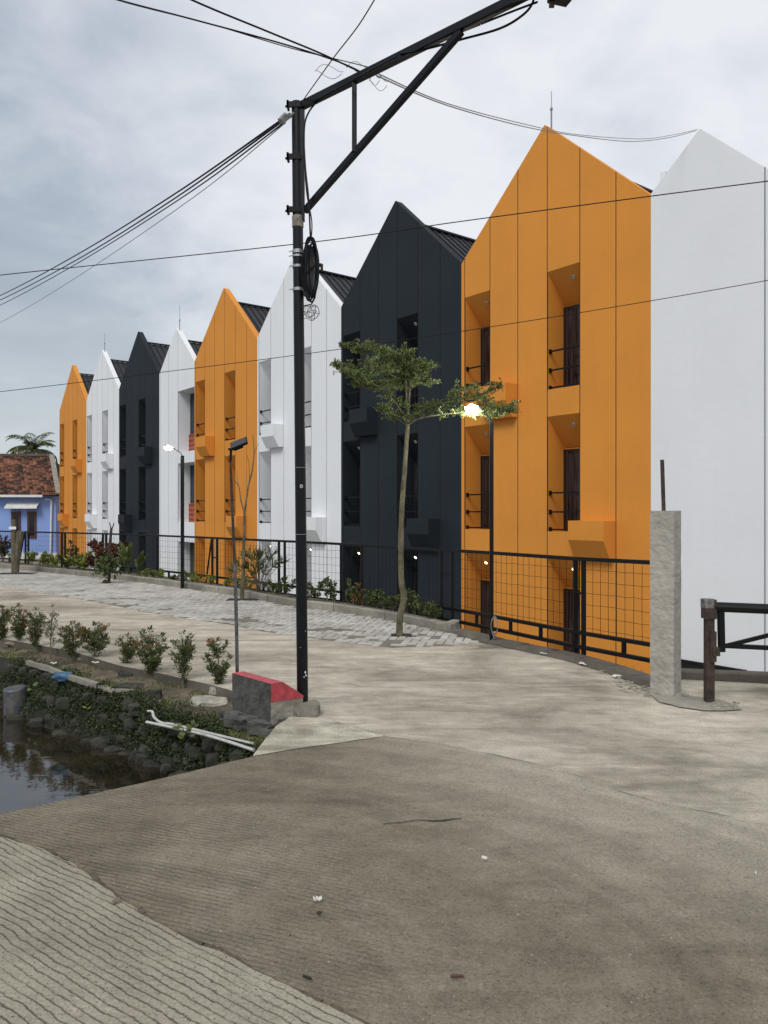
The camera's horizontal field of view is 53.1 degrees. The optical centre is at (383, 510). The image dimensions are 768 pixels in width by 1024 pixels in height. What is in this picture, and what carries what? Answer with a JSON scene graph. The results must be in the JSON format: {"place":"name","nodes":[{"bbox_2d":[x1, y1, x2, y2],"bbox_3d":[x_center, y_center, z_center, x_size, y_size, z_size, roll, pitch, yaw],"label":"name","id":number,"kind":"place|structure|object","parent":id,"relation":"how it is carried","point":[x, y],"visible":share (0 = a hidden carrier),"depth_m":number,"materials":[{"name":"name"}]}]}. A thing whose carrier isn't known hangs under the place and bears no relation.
{"place":"outdoors","nodes":[
{"label":"outdoors","id":0,"kind":"place"},
{"bbox_2d":[0,559,91,568],"bbox_3d":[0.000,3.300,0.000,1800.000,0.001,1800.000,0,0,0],"label":"ground","id":1,"kind":"structure","parent":0,"point":[58,564],"depth_m":47.52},
{"bbox_2d":[0,454,59,558],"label":"blue cottage","id":2,"kind":"structure","parent":1,"relation":"on","point":[29,492],"depth_m":52.00,"materials":[{"name":"paint"}]},
{"bbox_2d":[11,511,20,530],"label":"window","id":3,"kind":"structure","parent":2,"relation":"in","point":[15,515],"depth_m":51.93,"materials":[{"name":"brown wood"}]},
{"bbox_2d":[27,511,35,537],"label":"window","id":4,"kind":"structure","parent":2,"relation":"in","point":[31,515],"depth_m":51.93,"materials":[{"name":"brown wood"}]},
{"bbox_2d":[5,432,57,462],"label":"coconut palm","id":5,"kind":"object","parent":1,"relation":"on","point":[30,447],"visible":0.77,"depth_m":61.45,"materials":[{"name":"green plant"}]},
{"bbox_2d":[85,343,127,570],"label":"row house","id":6,"kind":"structure","parent":1,"relation":"on","point":[102,456],"depth_m":42.04,"materials":[{"name":"white paint"}]},
{"bbox_2d":[118,332,169,573],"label":"row house","id":7,"kind":"structure","parent":1,"relation":"on","point":[139,454],"depth_m":37.69,"materials":[{"name":"grey paint"}]},
{"bbox_2d":[159,305,201,579],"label":"row house","id":8,"kind":"structure","parent":1,"relation":"on","point":[176,410],"depth_m":34.10,"materials":[{"name":"white paint"}]},
{"bbox_2d":[190,393,194,433],"bbox_3d":[-8.062,-4.232,33.498,0.071,1.798,1.707,0,0,-38],"label":"window","id":9,"kind":"structure","parent":8,"relation":"in","point":[192,396],"depth_m":33.97,"materials":[{"name":"grey glass"}]},
{"bbox_2d":[190,465,194,504],"bbox_3d":[-8.062,-1.104,33.498,0.071,1.726,1.707,0,0,-38],"label":"window","id":10,"kind":"structure","parent":8,"relation":"in","point":[192,468],"depth_m":33.97,"materials":[{"name":"grey glass"}]},
{"bbox_2d":[195,288,269,588],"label":"row house","id":11,"kind":"structure","parent":1,"relation":"on","point":[225,405],"depth_m":30.34,"materials":[{"name":"orange paint"}]},
{"bbox_2d":[257,259,355,599],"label":"row house","id":12,"kind":"structure","parent":1,"relation":"on","point":[276,457],"depth_m":26.17,"materials":[{"name":"white paint"}]},
{"bbox_2d":[341,201,475,628],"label":"row house","id":13,"kind":"structure","parent":1,"relation":"on","point":[406,284],"depth_m":21.72,"materials":[{"name":"grey paint"}]},
{"bbox_2d":[412,346,417,410],"bbox_3d":[1.098,-3.692,21.679,0.089,1.944,0.867,0,0,-38],"label":"door","id":14,"kind":"structure","parent":13,"relation":"in","point":[415,390],"depth_m":21.89,"materials":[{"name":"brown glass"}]},
{"bbox_2d":[412,461,417,517],"bbox_3d":[1.098,-0.456,21.679,0.089,1.872,0.867,0,0,-38],"label":"door","id":15,"kind":"structure","parent":13,"relation":"in","point":[414,463],"depth_m":21.90,"materials":[{"name":"brown glass"}]},
{"bbox_2d":[461,91,652,674],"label":"row house","id":16,"kind":"structure","parent":1,"relation":"on","point":[572,458],"depth_m":17.42,"materials":[{"name":"orange paint"}]},
{"bbox_2d":[481,456,488,528],"bbox_3d":[2.771,-0.456,19.518,0.089,1.872,0.859,0,0,-38],"label":"door","id":17,"kind":"structure","parent":16,"relation":"in","point":[484,459],"depth_m":19.72,"materials":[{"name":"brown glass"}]},
{"bbox_2d":[481,580,488,633],"bbox_3d":[2.771,2.578,19.518,0.089,1.541,0.859,0,0,-38],"label":"door","id":18,"kind":"structure","parent":16,"relation":"in","point":[485,594],"depth_m":19.69,"materials":[{"name":"brown wood"}]},
{"bbox_2d":[481,327,489,385],"bbox_3d":[2.771,-3.692,19.518,0.089,1.944,0.859,0,0,-38],"label":"door","id":19,"kind":"structure","parent":16,"relation":"in","point":[485,333],"depth_m":19.69,"materials":[{"name":"brown wood"}]},
{"bbox_2d":[564,304,578,386],"bbox_3d":[4.422,-3.692,17.393,0.089,1.944,0.876,0,0,-38],"label":"door","id":20,"kind":"structure","parent":16,"relation":"in","point":[571,322],"depth_m":17.53,"materials":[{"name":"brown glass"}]},
{"bbox_2d":[564,448,578,528],"bbox_3d":[4.422,-0.456,17.393,0.089,1.872,0.876,0,0,-38],"label":"door","id":21,"kind":"structure","parent":16,"relation":"in","point":[571,456],"depth_m":17.53,"materials":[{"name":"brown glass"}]},
{"bbox_2d":[564,588,578,653],"bbox_3d":[4.422,2.578,17.393,0.089,1.541,0.876,0,0,-38],"label":"door","id":22,"kind":"structure","parent":16,"relation":"in","point":[568,637],"depth_m":17.57,"materials":[{"name":"brown glass"}]},
{"bbox_2d":[651,129,767,671],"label":"row house","id":23,"kind":"structure","parent":1,"relation":"on","point":[709,398],"depth_m":14.28,"materials":[{"name":"white paint"}]},
{"bbox_2d":[681,659,747,670],"bbox_3d":[5.997,3.097,14.404,0.035,0.466,1.626,0,0,-38],"label":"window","id":24,"kind":"structure","parent":23,"relation":"in","point":[684,663],"depth_m":14.51,"materials":[{"name":"glass"}]},
{"bbox_2d":[57,365,93,561],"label":"row house","id":25,"kind":"structure","parent":0,"point":[71,517],"depth_m":46.33,"materials":[{"name":"orange paint"}]},
{"bbox_2d":[0,713,170,813],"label":"water","id":26,"kind":"structure","parent":0,"point":[40,766],"depth_m":6.52,"materials":[{"name":"grey liquid"}]},
{"bbox_2d":[3,685,26,714],"bbox_3d":[-3.963,2.102,8.292,0.280,0.382,0.280,-5,5,-20],"label":"bucket","id":27,"kind":"object","parent":26,"relation":"in","point":[14,697],"visible":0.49,"depth_m":8.19,"materials":[{"name":"grey plastic"}]},
{"bbox_2d":[0,646,265,772],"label":"canal bank","id":28,"kind":"structure","parent":0,"point":[99,673],"depth_m":7.60,"materials":[{"name":"green plant"}]},
{"bbox_2d":[0,604,13,639],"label":"shrub","id":29,"kind":"object","parent":28,"relation":"on","point":[3,629],"visible":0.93,"depth_m":9.60,"materials":[{"name":"green plant"}]},
{"bbox_2d":[5,603,31,640],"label":"shrub","id":30,"kind":"object","parent":28,"relation":"on","point":[19,629],"visible":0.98,"depth_m":9.40,"materials":[{"name":"green plant"}]},
{"bbox_2d":[25,605,48,653],"bbox_3d":[-4.083,1.409,9.038,0.254,0.582,0.282,0,0,0],"label":"shrub","id":31,"kind":"object","parent":28,"relation":"on","point":[37,620],"visible":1,"depth_m":9.03,"materials":[{"name":"green plant"}]},
{"bbox_2d":[43,603,58,658],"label":"shrub","id":32,"kind":"object","parent":28,"relation":"on","point":[51,615],"visible":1,"depth_m":8.80,"materials":[{"name":"green plant"}]},
{"bbox_2d":[50,671,72,681],"bbox_3d":[-3.320,1.720,7.942,0.212,0.088,0.102,0,0,0],"label":"plastic bag","id":33,"kind":"object","parent":28,"relation":"on","point":[60,676],"visible":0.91,"depth_m":7.91,"materials":[{"name":"blue plastic"}]},
{"bbox_2d":[26,660,98,688],"bbox_3d":[-3.417,1.720,8.117,1.709,0.050,0.079,0,0,44],"label":"concrete ledge","id":34,"kind":"object","parent":28,"relation":"on","point":[52,670],"visible":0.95,"depth_m":8.08,"materials":[{"name":"grey concrete"}]},
{"bbox_2d":[56,619,82,662],"bbox_3d":[-3.480,1.456,8.542,0.348,0.488,0.337,0,0,0],"label":"shrub","id":35,"kind":"object","parent":28,"relation":"on","point":[69,647],"visible":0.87,"depth_m":8.53,"materials":[{"name":"green plant"}]},
{"bbox_2d":[74,620,110,656],"bbox_3d":[-3.163,1.449,8.408,0.388,0.502,0.439,0,0,0],"label":"shrub","id":36,"kind":"object","parent":28,"relation":"on","point":[93,637],"visible":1,"depth_m":8.36,"materials":[{"name":"green plant"}]},
{"bbox_2d":[0,663,243,776],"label":"retaining wall","id":37,"kind":"structure","parent":28,"relation":"on","point":[167,765],"depth_m":6.99,"materials":[{"name":"stone"}]},
{"bbox_2d":[0,654,258,770],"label":"ground cover","id":38,"kind":"object","parent":28,"relation":"on","point":[203,723],"visible":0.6,"depth_m":7.05,"materials":[{"name":"green plant"}]},
{"bbox_2d":[115,682,144,688],"bbox_3d":[-2.467,1.722,7.507,0.305,0.056,0.212,0,0,0],"label":"rock","id":39,"kind":"object","parent":28,"relation":"on","point":[130,685],"visible":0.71,"depth_m":7.45,"materials":[{"name":"stone"}]},
{"bbox_2d":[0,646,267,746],"bbox_3d":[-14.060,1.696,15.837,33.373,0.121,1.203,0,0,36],"label":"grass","id":40,"kind":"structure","parent":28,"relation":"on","point":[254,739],"depth_m":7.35,"materials":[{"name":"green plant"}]},
{"bbox_2d":[131,625,170,677],"bbox_3d":[-2.317,1.417,7.619,0.400,0.565,0.402,0,0,0],"label":"shrub","id":41,"kind":"object","parent":28,"relation":"on","point":[152,662],"visible":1,"depth_m":7.60,"materials":[{"name":"green plant"}]},
{"bbox_2d":[167,630,196,688],"bbox_3d":[-1.888,1.409,7.254,0.276,0.581,0.249,0,0,0],"label":"shrub","id":42,"kind":"object","parent":28,"relation":"on","point":[186,649],"visible":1,"depth_m":7.23,"materials":[{"name":"green plant"}]},
{"bbox_2d":[172,720,198,738],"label":"weed","id":43,"kind":"object","parent":28,"relation":"on","point":[181,735],"visible":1,"depth_m":5.83,"materials":[{"name":"green plant"}]},
{"bbox_2d":[145,721,254,751],"bbox_3d":[-1.462,1.753,6.006,1.471,0.100,0.044,0,0,43],"label":"pipe","id":44,"kind":"object","parent":28,"relation":"on","point":[210,736],"visible":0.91,"depth_m":5.89,"materials":[{"name":"white plastic"}]},
{"bbox_2d":[147,710,253,744],"bbox_3d":[-1.486,1.735,6.069,1.426,0.087,0.041,0,0,42],"label":"pipe","id":45,"kind":"object","parent":28,"relation":"on","point":[203,731],"visible":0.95,"depth_m":5.98,"materials":[{"name":"white plastic"}]},
{"bbox_2d":[190,695,228,706],"bbox_3d":[-1.528,1.734,6.802,0.343,0.170,0.239,0,0,0],"label":"rock","id":46,"kind":"object","parent":28,"relation":"on","point":[208,701],"visible":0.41,"depth_m":6.72,"materials":[{"name":"stone"}]},
{"bbox_2d":[202,637,232,683],"bbox_3d":[-1.535,1.427,7.090,0.293,0.546,0.249,0,0,0],"label":"shrub","id":47,"kind":"object","parent":28,"relation":"on","point":[218,671],"visible":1,"depth_m":7.09,"materials":[{"name":"green plant"}]},
{"bbox_2d":[219,671,302,736],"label":"parapet block","id":48,"kind":"structure","parent":28,"relation":"on","point":[262,706],"depth_m":5.94,"materials":[{"name":"red paint"}]},
{"bbox_2d":[0,836,363,1023],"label":"footpath","id":49,"kind":"structure","parent":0,"point":[37,884],"depth_m":2.67,"materials":[{"name":"concrete"}]},
{"bbox_2d":[0,561,445,621],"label":"planting bed","id":50,"kind":"object","parent":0,"point":[203,582],"visible":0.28,"depth_m":15.70,"materials":[{"name":"grey concrete"}]},
{"bbox_2d":[0,535,10,562],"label":"bed plant","id":51,"kind":"object","parent":50,"relation":"on","point":[4,547],"visible":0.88,"depth_m":21.91,"materials":[{"name":"purple plant"}]},
{"bbox_2d":[63,551,95,569],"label":"bed plant","id":52,"kind":"object","parent":50,"relation":"on","point":[79,560],"visible":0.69,"depth_m":19.20,"materials":[{"name":"green plant"}]},
{"bbox_2d":[86,538,127,561],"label":"bed plant","id":53,"kind":"object","parent":50,"relation":"on","point":[96,547],"visible":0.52,"depth_m":18.56,"materials":[{"name":"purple plant"}]},
{"bbox_2d":[117,540,132,573],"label":"broad leaf plant","id":54,"kind":"object","parent":50,"relation":"on","point":[127,551],"visible":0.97,"depth_m":17.98,"materials":[{"name":"green plant"}]},
{"bbox_2d":[134,550,148,575],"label":"broad leaf plant","id":55,"kind":"object","parent":50,"relation":"on","point":[139,561],"visible":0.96,"depth_m":17.63,"materials":[{"name":"green plant"}]},
{"bbox_2d":[223,545,292,591],"bbox_3d":[-2.312,1.059,14.101,1.278,0.919,1.096,0,0,0],"label":"shrub","id":56,"kind":"object","parent":50,"relation":"on","point":[258,555],"visible":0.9,"depth_m":14.03,"materials":[{"name":"green plant"}]},
{"bbox_2d":[280,576,295,594],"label":"bed plant","id":57,"kind":"object","parent":50,"relation":"on","point":[285,588],"visible":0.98,"depth_m":13.23,"materials":[{"name":"green plant"}]},
{"bbox_2d":[346,578,360,604],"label":"bed plant","id":58,"kind":"object","parent":50,"relation":"on","point":[353,588],"visible":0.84,"depth_m":12.09,"materials":[{"name":"green plant"}]},
{"bbox_2d":[350,589,365,605],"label":"bed plant","id":59,"kind":"object","parent":50,"relation":"on","point":[359,599],"visible":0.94,"depth_m":11.90,"materials":[{"name":"green plant"}]},
{"bbox_2d":[372,588,393,609],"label":"bed plant","id":60,"kind":"object","parent":50,"relation":"on","point":[379,591],"visible":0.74,"depth_m":11.51,"materials":[{"name":"green plant"}]},
{"bbox_2d":[406,587,419,614],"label":"bed plant","id":61,"kind":"object","parent":50,"relation":"on","point":[411,595],"visible":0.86,"depth_m":10.89,"materials":[{"name":"green plant"}]},
{"bbox_2d":[423,603,441,618],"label":"bed plant","id":62,"kind":"object","parent":50,"relation":"on","point":[436,610],"visible":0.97,"depth_m":10.45,"materials":[{"name":"green plant"}]},
{"bbox_2d":[0,568,478,646],"bbox_3d":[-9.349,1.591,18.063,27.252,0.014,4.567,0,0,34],"label":"paving","id":63,"kind":"structure","parent":0,"point":[197,605],"depth_m":12.42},
{"bbox_2d":[0,573,34,573],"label":"planting hole","id":64,"kind":"object","parent":63,"relation":"on","point":[17,573],"visible":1,"depth_m":19.16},
{"bbox_2d":[11,520,23,572],"bbox_3d":[-9.254,0.937,19.426,0.337,1.396,0.198,0,0,0],"label":"pruned tree","id":65,"kind":"object","parent":64,"relation":"on","point":[16,541],"visible":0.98,"depth_m":19.36,"materials":[{"name":"brown plant"}]},
{"bbox_2d":[92,522,126,582],"bbox_3d":[-5.978,0.953,16.753,0.710,1.382,0.830,0,0,0],"label":"staked plant","id":66,"kind":"object","parent":63,"relation":"on","point":[109,564],"visible":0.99,"depth_m":16.68,"materials":[{"name":"green plant"}]},
{"bbox_2d":[164,445,183,588],"bbox_3d":[-4.261,0.152,15.586,0.387,2.957,0.170,0,0,0],"label":"street lamp","id":67,"kind":"object","parent":63,"relation":"on","point":[168,447],"visible":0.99,"depth_m":15.61,"materials":[{"name":"black metal"}]},
{"bbox_2d":[226,598,258,600],"bbox_3d":[-2.497,1.583,13.640,0.550,0.006,0.300,0,0,0],"label":"planting hole","id":68,"kind":"object","parent":63,"relation":"on","point":[244,599],"visible":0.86,"depth_m":13.59,"materials":[{"name":"grey concrete"}]},
{"bbox_2d":[232,439,257,598],"bbox_3d":[-2.475,0.138,13.737,0.497,2.951,0.080,0,0,0],"label":"sapling","id":69,"kind":"object","parent":68,"relation":"on","point":[242,586],"visible":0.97,"depth_m":13.72,"materials":[{"name":"brown plant"}]},
{"bbox_2d":[0,531,649,662],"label":"fence","id":70,"kind":"object","parent":63,"relation":"on","point":[576,632],"visible":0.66,"depth_m":10.21,"materials":[{"name":"black metal"}]},
{"bbox_2d":[391,633,411,635],"bbox_3d":[0.219,1.584,9.762,0.260,0.006,0.200,0,0,0],"label":"planting hole","id":71,"kind":"object","parent":63,"relation":"on","point":[404,634],"visible":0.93,"depth_m":9.78,"materials":[{"name":"grey concrete"}]},
{"bbox_2d":[329,338,521,636],"bbox_3d":[0.548,-0.286,9.711,2.468,3.806,1.641,0,0,0],"label":"street tree","id":72,"kind":"object","parent":71,"relation":"on","point":[389,364],"visible":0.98,"depth_m":9.68,"materials":[{"name":"green plant"}]},
{"bbox_2d":[0,736,767,1023],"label":"road slab","id":73,"kind":"structure","parent":0,"point":[165,845],"depth_m":3.32,"materials":[{"name":"concrete"}]},
{"bbox_2d":[0,833,369,1023],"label":"dirt seam","id":74,"kind":"object","parent":73,"relation":"on","point":[93,876],"visible":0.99,"depth_m":2.90,"materials":[{"name":"soil"}]},
{"bbox_2d":[0,719,767,1022],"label":"grit","id":75,"kind":"object","parent":73,"relation":"on","point":[414,938],"visible":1,"depth_m":2.73,"materials":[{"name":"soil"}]},
{"bbox_2d":[0,568,767,824],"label":"road","id":76,"kind":"structure","parent":0,"point":[518,719],"depth_m":6.40,"materials":[{"name":"concrete"}]},
{"bbox_2d":[114,633,138,662],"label":"shrub","id":77,"kind":"object","parent":76,"relation":"on","point":[127,651],"visible":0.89,"depth_m":8.04,"materials":[{"name":"green plant"}]},
{"bbox_2d":[0,563,455,632],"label":"kerb","id":78,"kind":"structure","parent":76,"relation":"on","point":[430,623],"depth_m":13.34,"materials":[{"name":"concrete"}]},
{"bbox_2d":[228,437,247,671],"bbox_3d":[-1.371,0.463,7.257,0.192,2.323,0.102,0,0,0],"label":"solar lamp","id":79,"kind":"object","parent":76,"relation":"on","point":[238,444],"visible":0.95,"depth_m":7.25,"materials":[{"name":"metal"}]},
{"bbox_2d":[253,717,380,755],"bbox_3d":[-0.425,1.592,5.452,0.849,0.001,0.940,0,0,0],"label":"apron","id":80,"kind":"object","parent":76,"relation":"on","point":[298,733],"visible":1,"depth_m":5.46,"materials":[{"name":"concrete"}]},
{"bbox_2d":[285,0,527,716],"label":"utility pole","id":81,"kind":"object","parent":76,"relation":"on","point":[452,35],"visible":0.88,"depth_m":6.01,"materials":[{"name":"black metal"}]},
{"bbox_2d":[121,0,359,70],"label":"overhead cable","id":82,"kind":"object","parent":81,"relation":"attached to","point":[257,37],"visible":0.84,"depth_m":5.22,"materials":[{"name":"rubber"}]},
{"bbox_2d":[117,0,367,66],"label":"overhead cable","id":83,"kind":"object","parent":81,"relation":"attached to","point":[234,31],"visible":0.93,"depth_m":5.12,"materials":[{"name":"rubber"}]},
{"bbox_2d":[191,0,357,71],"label":"overhead cable","id":84,"kind":"object","parent":81,"relation":"attached to","point":[245,22],"visible":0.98,"depth_m":5.16,"materials":[{"name":"rubber"}]},
{"bbox_2d":[278,112,293,123],"bbox_3d":[-0.751,-3.045,5.961,0.055,0.156,0.182,0,0,31],"label":"cable clamp","id":85,"kind":"object","parent":81,"relation":"attached to","point":[284,117],"visible":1,"depth_m":5.91,"materials":[{"name":"grey metal"}]},
{"bbox_2d":[0,121,278,295],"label":"overhead cable","id":86,"kind":"object","parent":85,"relation":"attached to","point":[236,151],"visible":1,"depth_m":8.47,"materials":[{"name":"rubber"}]},
{"bbox_2d":[0,123,279,299],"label":"overhead cable","id":87,"kind":"object","parent":85,"relation":"attached to","point":[250,144],"visible":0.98,"depth_m":8.38,"materials":[{"name":"rubber"}]},
{"bbox_2d":[1,124,282,304],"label":"overhead cable","id":88,"kind":"object","parent":85,"relation":"attached to","point":[277,127],"visible":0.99,"depth_m":8.39,"materials":[{"name":"rubber"}]},
{"bbox_2d":[0,122,285,322],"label":"overhead cable","id":89,"kind":"object","parent":85,"relation":"attached to","point":[169,214],"visible":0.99,"depth_m":8.49,"materials":[{"name":"black rubber"}]},
{"bbox_2d":[301,236,319,302],"bbox_3d":[-0.570,-1.859,5.942,0.150,0.513,0.091,0,0,0],"label":"cable coil","id":90,"kind":"object","parent":81,"relation":"hanging from","point":[310,294],"visible":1,"depth_m":5.93,"materials":[{"name":"rubber"}]},
{"bbox_2d":[303,246,322,297],"bbox_3d":[-0.549,-1.866,6.011,0.186,0.400,0.117,0,0,24],"label":"junction box","id":91,"kind":"object","parent":81,"relation":"attached to","point":[312,270],"visible":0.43,"depth_m":5.98,"materials":[{"name":"metal"}]},
{"bbox_2d":[303,0,374,99],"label":"overhead cable","id":92,"kind":"object","parent":81,"relation":"attached to","point":[340,48],"visible":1,"depth_m":5.00,"materials":[{"name":"rubber"}]},
{"bbox_2d":[303,55,396,236],"bbox_3d":[-0.260,-2.635,5.613,0.050,1.050,1.079,0,0,-42],"label":"cable","id":93,"kind":"object","parent":81,"relation":"attached to","point":[354,79],"visible":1,"depth_m":5.94,"materials":[{"name":"rubber"}]},
{"bbox_2d":[399,0,534,54],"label":"cable","id":94,"kind":"object","parent":81,"relation":"hanging from","point":[483,33],"visible":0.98,"depth_m":5.02,"materials":[{"name":"rubber"}]},
{"bbox_2d":[467,1,537,30],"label":"cable","id":95,"kind":"object","parent":81,"relation":"attached to","point":[512,11],"visible":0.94,"depth_m":4.87,"materials":[{"name":"rubber"}]},
{"bbox_2d":[376,75,696,141],"bbox_3d":[2.577,-5.261,10.516,0.969,4.093,10.942,0,0,34],"label":"overhead cable","id":96,"kind":"object","parent":81,"relation":"attached to","point":[508,122],"visible":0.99,"depth_m":8.96,"materials":[{"name":"grey metal"}]},
{"bbox_2d":[378,74,697,138],"bbox_3d":[2.581,-5.282,10.522,0.987,4.096,10.954,0,0,34],"label":"overhead cable","id":97,"kind":"object","parent":81,"relation":"attached to","point":[510,120],"visible":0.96,"depth_m":9.03,"materials":[{"name":"grey rubber"}]},
{"bbox_2d":[547,0,571,7],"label":"floodlight","id":98,"kind":"object","parent":81,"relation":"hanging from","point":[562,3],"visible":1,"depth_m":4.68,"materials":[{"name":"black metal"}]},
{"bbox_2d":[449,628,649,686],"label":"road edge kerb","id":99,"kind":"structure","parent":76,"relation":"on","point":[640,678],"depth_m":8.28,"materials":[{"name":"concrete"}]},
{"bbox_2d":[465,403,493,639],"bbox_3d":[1.133,0.180,9.152,0.350,2.901,0.170,0,0,0],"label":"street lamp","id":100,"kind":"object","parent":99,"relation":"on","point":[471,407],"visible":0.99,"depth_m":9.18,"materials":[{"name":"black metal"}]},
{"bbox_2d":[610,677,738,708],"bbox_3d":[2.426,1.592,6.713,0.505,0.023,1.365,0,0,-31],"label":"rubble","id":101,"kind":"object","parent":76,"relation":"on","point":[651,694],"visible":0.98,"depth_m":6.74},
{"bbox_2d":[652,694,740,710],"bbox_3d":[2.553,1.590,6.393,0.483,0.001,0.787,0,0,-44],"label":"mortar strip","id":102,"kind":"object","parent":76,"relation":"on","point":[695,702],"visible":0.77,"depth_m":6.36,"materials":[{"name":"concrete"}]},
{"bbox_2d":[647,460,681,696],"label":"concrete pillar","id":103,"kind":"structure","parent":102,"relation":"on","point":[665,602],"depth_m":6.63,"materials":[{"name":"concrete"}]},
{"bbox_2d":[700,598,767,702],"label":"steel barrier","id":104,"kind":"object","parent":102,"relation":"on","point":[712,610],"visible":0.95,"depth_m":6.34,"materials":[{"name":"metal"}]},
{"bbox_2d":[681,668,767,683],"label":"kerb","id":105,"kind":"structure","parent":76,"relation":"on","point":[734,676],"depth_m":7.20,"materials":[{"name":"concrete"}]},
{"bbox_2d":[0,181,767,275],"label":"overhead cable","id":106,"kind":"object","parent":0,"point":[405,229],"visible":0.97,"depth_m":9.54,"materials":[{"name":"rubber"}]},
{"bbox_2d":[0,280,767,391],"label":"overhead cable","id":107,"kind":"object","parent":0,"point":[405,339],"visible":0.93,"depth_m":12.66,"materials":[{"name":"rubber"}]},
{"bbox_2d":[0,0,767,464],"label":"sky","id":108,"kind":"structure","parent":0,"point":[109,109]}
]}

